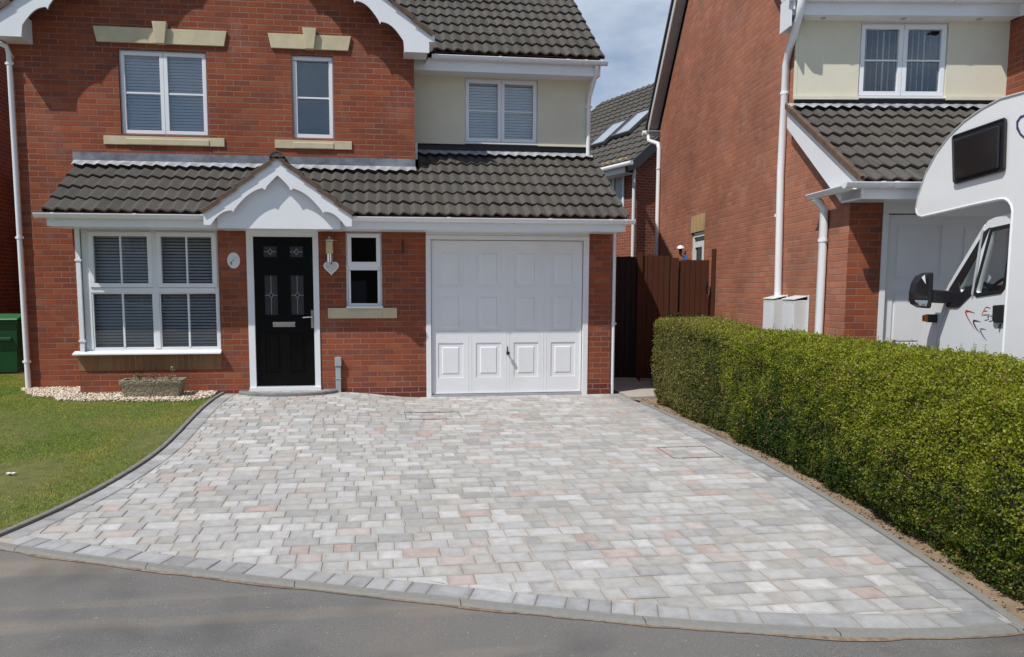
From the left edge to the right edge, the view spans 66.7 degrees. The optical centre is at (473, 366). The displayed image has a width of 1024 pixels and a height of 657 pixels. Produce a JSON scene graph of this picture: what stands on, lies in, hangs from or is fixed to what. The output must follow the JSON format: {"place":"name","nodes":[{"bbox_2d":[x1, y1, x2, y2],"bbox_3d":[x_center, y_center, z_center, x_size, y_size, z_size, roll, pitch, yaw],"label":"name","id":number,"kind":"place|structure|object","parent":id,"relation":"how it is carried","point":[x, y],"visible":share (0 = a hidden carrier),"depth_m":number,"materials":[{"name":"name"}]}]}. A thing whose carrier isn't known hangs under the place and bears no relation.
{"place":"outdoors","nodes":[
{"label":"outdoors","id":0,"kind":"place"},
{"bbox_2d":[0,373,211,530],"bbox_3d":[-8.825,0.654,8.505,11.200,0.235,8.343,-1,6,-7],"label":"lawn","id":1,"kind":"structure","parent":0,"point":[15,479],"depth_m":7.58,"materials":[{"name":"plant"}]},
{"bbox_2d":[0,314,23,371],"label":"wheelie bin","id":2,"kind":"object","parent":1,"relation":"on","point":[11,350],"visible":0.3,"depth_m":12.64,"materials":[{"name":"green plastic"}]},
{"bbox_2d":[21,386,217,401],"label":"gravel","id":3,"kind":"structure","parent":1,"relation":"on","point":[63,393],"depth_m":9.95,"materials":[{"name":"beige gravel"}]},
{"bbox_2d":[119,377,186,397],"bbox_3d":[-4.111,0.274,9.976,0.770,0.235,0.300,-1,6,-7],"label":"stone trough","id":4,"kind":"object","parent":3,"relation":"on","point":[158,387],"visible":0.91,"depth_m":9.85,"materials":[{"name":"stone"}]},
{"bbox_2d":[133,373,145,379],"bbox_3d":[-4.289,0.147,9.941,0.247,0.128,0.140,2,6,17],"label":"trough plant","id":5,"kind":"object","parent":4,"relation":"on","point":[139,376],"visible":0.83,"depth_m":9.93,"materials":[{"name":"green plant"}]},
{"bbox_2d":[146,373,161,379],"bbox_3d":[-4.105,0.141,9.983,0.197,0.130,0.168,-2,6,-20],"label":"trough plant","id":6,"kind":"object","parent":4,"relation":"on","point":[154,376],"visible":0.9,"depth_m":9.96,"materials":[{"name":"green plant"}]},
{"bbox_2d":[159,374,175,379],"bbox_3d":[-3.941,0.150,9.990,0.197,0.111,0.130,-1,6,-7],"label":"trough plant","id":7,"kind":"object","parent":4,"relation":"on","point":[169,377],"visible":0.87,"depth_m":10.00,"materials":[{"name":"green plant"}]},
{"bbox_2d":[0,392,1011,627],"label":"driveway","id":8,"kind":"structure","parent":0,"point":[779,515],"depth_m":5.57,"materials":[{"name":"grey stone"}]},
{"bbox_2d":[239,389,337,396],"bbox_3d":[-2.471,0.361,10.323,1.320,0.064,0.361,-1,6,-7],"label":"doorstep","id":9,"kind":"object","parent":8,"relation":"on","point":[286,393],"visible":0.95,"depth_m":10.23,"materials":[{"name":"grey concrete"}]},
{"bbox_2d":[404,412,462,419],"bbox_3d":[-0.492,0.592,9.379,0.670,0.035,0.450,-1,6,-7],"label":"inspection cover","id":10,"kind":"object","parent":8,"relation":"on","point":[428,412],"visible":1,"depth_m":9.56,"materials":[{"name":"metal"}]},
{"bbox_2d":[657,446,723,458],"bbox_3d":[2.105,0.836,7.559,0.500,0.023,0.450,-1,6,-7],"label":"inspection cover","id":11,"kind":"object","parent":8,"relation":"on","point":[692,457],"visible":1,"depth_m":7.54,"materials":[{"name":"metal"}]},
{"bbox_2d":[0,370,1019,632],"bbox_3d":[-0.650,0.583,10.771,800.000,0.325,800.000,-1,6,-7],"label":"ground","id":12,"kind":"structure","parent":0,"point":[522,392],"depth_m":13.68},
{"bbox_2d":[0,0,20,313],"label":"neighbour house","id":13,"kind":"structure","parent":12,"relation":"on","point":[10,303],"depth_m":14.79,"materials":[{"name":"brick"}]},
{"bbox_2d":[0,392,224,536],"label":"lawn edging","id":14,"kind":"object","parent":12,"relation":"on","point":[100,487],"visible":0.93,"depth_m":6.38,"materials":[{"name":"grey concrete"}]},
{"bbox_2d":[0,0,635,397],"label":"detached house","id":15,"kind":"structure","parent":12,"relation":"on","point":[168,156],"depth_m":10.63,"materials":[{"name":"red brick"}]},
{"bbox_2d":[72,213,221,354],"bbox_3d":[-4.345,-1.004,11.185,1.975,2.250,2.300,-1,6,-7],"label":"bay window","id":16,"kind":"structure","parent":15,"relation":"in","point":[92,291],"depth_m":10.22,"materials":[{"name":"white plastic"}]},
{"bbox_2d":[119,50,208,135],"bbox_3d":[-4.233,-3.726,10.653,1.174,1.147,0.155,-1,6,-7],"label":"window","id":17,"kind":"structure","parent":15,"relation":"in","point":[171,110],"depth_m":10.67,"materials":[{"name":"white plastic"}]},
{"bbox_2d":[227,252,239,267],"bbox_3d":[-3.162,-1.399,10.224,0.164,0.210,0.024,-1,6,-7],"label":"house number plaque","id":18,"kind":"object","parent":15,"relation":"attached to","point":[233,259],"visible":1,"depth_m":10.22,"materials":[{"name":"ceramic"}]},
{"bbox_2d":[253,237,314,386],"bbox_3d":[-2.535,-0.713,10.413,0.769,2.025,0.115,-1,6,-7],"label":"front door","id":19,"kind":"structure","parent":15,"relation":"in","point":[283,266],"depth_m":10.42,"materials":[{"name":"black paint"}]},
{"bbox_2d":[291,56,334,138],"bbox_3d":[-2.250,-3.755,10.891,0.599,1.157,0.110,-1,6,-7],"label":"window","id":20,"kind":"structure","parent":15,"relation":"in","point":[312,76],"depth_m":10.90,"materials":[{"name":"white plastic"}]},
{"bbox_2d":[321,236,337,262],"bbox_3d":[-1.911,-1.556,10.286,0.216,0.348,0.216,-1,6,-7],"label":"wall lantern","id":21,"kind":"object","parent":15,"relation":"attached to","point":[329,240],"depth_m":10.25,"materials":[{"name":"beige metal"}]},
{"bbox_2d":[323,262,338,275],"bbox_3d":[-1.907,-1.328,10.393,0.202,0.227,0.025,-1,6,-7],"label":"heart ornament","id":22,"kind":"object","parent":21,"relation":"hanging from","point":[331,269],"visible":0.94,"depth_m":10.38,"materials":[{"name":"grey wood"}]},
{"bbox_2d":[335,356,340,391],"bbox_3d":[-1.836,0.113,10.531,0.086,0.502,0.067,-1,6,-7],"label":"conduit cover","id":23,"kind":"object","parent":15,"relation":"attached to","point":[338,371],"visible":1,"depth_m":10.51,"materials":[{"name":"grey plastic"}]},
{"bbox_2d":[345,232,382,307],"bbox_3d":[-1.479,-1.303,10.496,0.495,1.017,0.130,-1,6,-7],"label":"window","id":24,"kind":"structure","parent":15,"relation":"in","point":[363,249],"depth_m":10.50,"materials":[{"name":"white plastic"}]},
{"bbox_2d":[465,78,537,145],"bbox_3d":[0.412,-3.852,11.775,1.139,0.962,0.155,-1,6,-7],"label":"window","id":25,"kind":"structure","parent":15,"relation":"in","point":[471,137],"depth_m":11.80,"materials":[{"name":"white plastic"}]},
{"bbox_2d":[431,240,582,396],"bbox_3d":[0.475,-0.661,10.811,2.135,2.163,0.118,-1,6,-7],"label":"garage door","id":26,"kind":"structure","parent":15,"relation":"in","point":[506,316],"depth_m":10.83,"materials":[{"name":"white paint"}]},
{"bbox_2d":[0,542,1023,637],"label":"kerb","id":27,"kind":"structure","parent":12,"relation":"on","point":[995,629],"depth_m":4.02,"materials":[{"name":"concrete"}]},
{"bbox_2d":[590,83,659,256],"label":"distant house","id":28,"kind":"structure","parent":12,"relation":"on","point":[623,151],"depth_m":21.51,"materials":[{"name":"grey tile"}]},
{"bbox_2d":[608,176,624,206],"bbox_3d":[3.926,-4.942,21.786,0.333,1.100,0.962,-1,6,-7],"label":"window","id":29,"kind":"structure","parent":28,"relation":"in","point":[618,184],"depth_m":21.55,"materials":[{"name":"white plastic"}]},
{"bbox_2d":[610,252,669,380],"bbox_3d":[2.595,-0.798,12.925,1.300,2.190,0.100,0,6,-1],"label":"garden fence","id":30,"kind":"object","parent":12,"relation":"on","point":[642,295],"visible":0.45,"depth_m":12.90,"materials":[{"name":"brown wood"}]},
{"bbox_2d":[639,402,1023,630],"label":"drive edging","id":31,"kind":"object","parent":12,"relation":"on","point":[975,593],"visible":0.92,"depth_m":5.20,"materials":[{"name":"concrete"}]},
{"bbox_2d":[642,0,1023,346],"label":"neighbour house","id":32,"kind":"structure","parent":12,"relation":"on","point":[799,144],"depth_m":9.75,"materials":[{"name":"red brick"}]},
{"bbox_2d":[677,245,684,256],"bbox_3d":[3.872,-2.150,14.522,0.148,0.240,0.150,-6,8,-44],"label":"wall lantern","id":33,"kind":"object","parent":32,"relation":"attached to","point":[680,247],"depth_m":14.49,"materials":[{"name":"white plastic"}]},
{"bbox_2d":[669,249,716,316],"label":"garden gate","id":34,"kind":"structure","parent":32,"relation":"attached to","point":[689,288],"depth_m":12.87,"materials":[{"name":"brown wood"}]},
{"bbox_2d":[692,231,704,259],"bbox_3d":[4.151,-1.255,13.914,0.290,2.300,0.760,0,6,-1],"label":"side door","id":35,"kind":"structure","parent":32,"relation":"in","point":[698,237],"depth_m":13.88,"materials":[{"name":"white plastic"}]},
{"bbox_2d":[858,23,947,98],"bbox_3d":[5.389,-3.846,9.830,1.134,0.922,0.229,0,6,-1],"label":"window","id":36,"kind":"structure","parent":32,"relation":"in","point":[899,92],"depth_m":9.77,"materials":[{"name":"white plastic"}]},
{"bbox_2d":[882,215,1009,346],"bbox_3d":[5.633,-0.571,8.643,2.220,2.200,0.040,0,6,-1],"label":"garage door","id":37,"kind":"structure","parent":32,"relation":"in","point":[938,245],"depth_m":8.55,"materials":[{"name":"white paint"}]},
{"bbox_2d":[0,550,1023,656],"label":"road","id":38,"kind":"structure","parent":0,"point":[55,608],"depth_m":3.85,"materials":[{"name":"grey asphalt"}]},
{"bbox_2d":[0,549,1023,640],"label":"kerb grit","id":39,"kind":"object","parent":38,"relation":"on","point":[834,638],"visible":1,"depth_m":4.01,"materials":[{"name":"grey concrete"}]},
{"bbox_2d":[574,0,670,110],"label":"sky","id":40,"kind":"structure","parent":0,"point":[629,34],"materials":[{"name":"blue"}]},
{"bbox_2d":[614,377,656,399],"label":"path","id":41,"kind":"structure","parent":0,"point":[633,388],"depth_m":11.58,"materials":[{"name":"concrete"}]},
{"bbox_2d":[647,312,703,379],"bbox_3d":[3.206,-0.255,11.754,1.049,1.144,1.335,-1,6,-7],"label":"hedge","id":42,"kind":"object","parent":41,"relation":"on","point":[670,315],"visible":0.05,"depth_m":11.80,"materials":[{"name":"green plant"}]},
{"bbox_2d":[636,398,1023,621],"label":"soil bed","id":43,"kind":"object","parent":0,"point":[1011,603],"visible":0.15,"depth_m":5.33,"materials":[{"name":"brown soil"}]},
{"bbox_2d":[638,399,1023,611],"bbox_3d":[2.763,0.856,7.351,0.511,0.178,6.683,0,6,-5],"label":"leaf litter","id":44,"kind":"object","parent":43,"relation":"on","point":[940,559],"visible":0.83,"depth_m":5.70,"materials":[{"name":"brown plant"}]},
{"bbox_2d":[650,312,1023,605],"bbox_3d":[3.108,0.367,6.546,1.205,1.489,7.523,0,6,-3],"label":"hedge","id":45,"kind":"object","parent":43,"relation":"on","point":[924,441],"visible":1,"depth_m":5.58,"materials":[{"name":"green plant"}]},
{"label":"neighbour driveway","id":46,"kind":"structure","parent":0,"visible":0},
{"bbox_2d":[909,91,1023,362],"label":"motorhome","id":47,"kind":"object","parent":46,"relation":"on","point":[975,167],"visible":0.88,"depth_m":6.82,"materials":[{"name":"white plastic"}]},
{"bbox_2d":[952,118,1006,183],"bbox_3d":[4.396,-1.869,6.784,0.045,0.457,0.851,0,6,4],"label":"overcab window","id":48,"kind":"structure","parent":47,"relation":"in","point":[980,151],"depth_m":6.70,"materials":[{"name":"black glass"}]}
]}

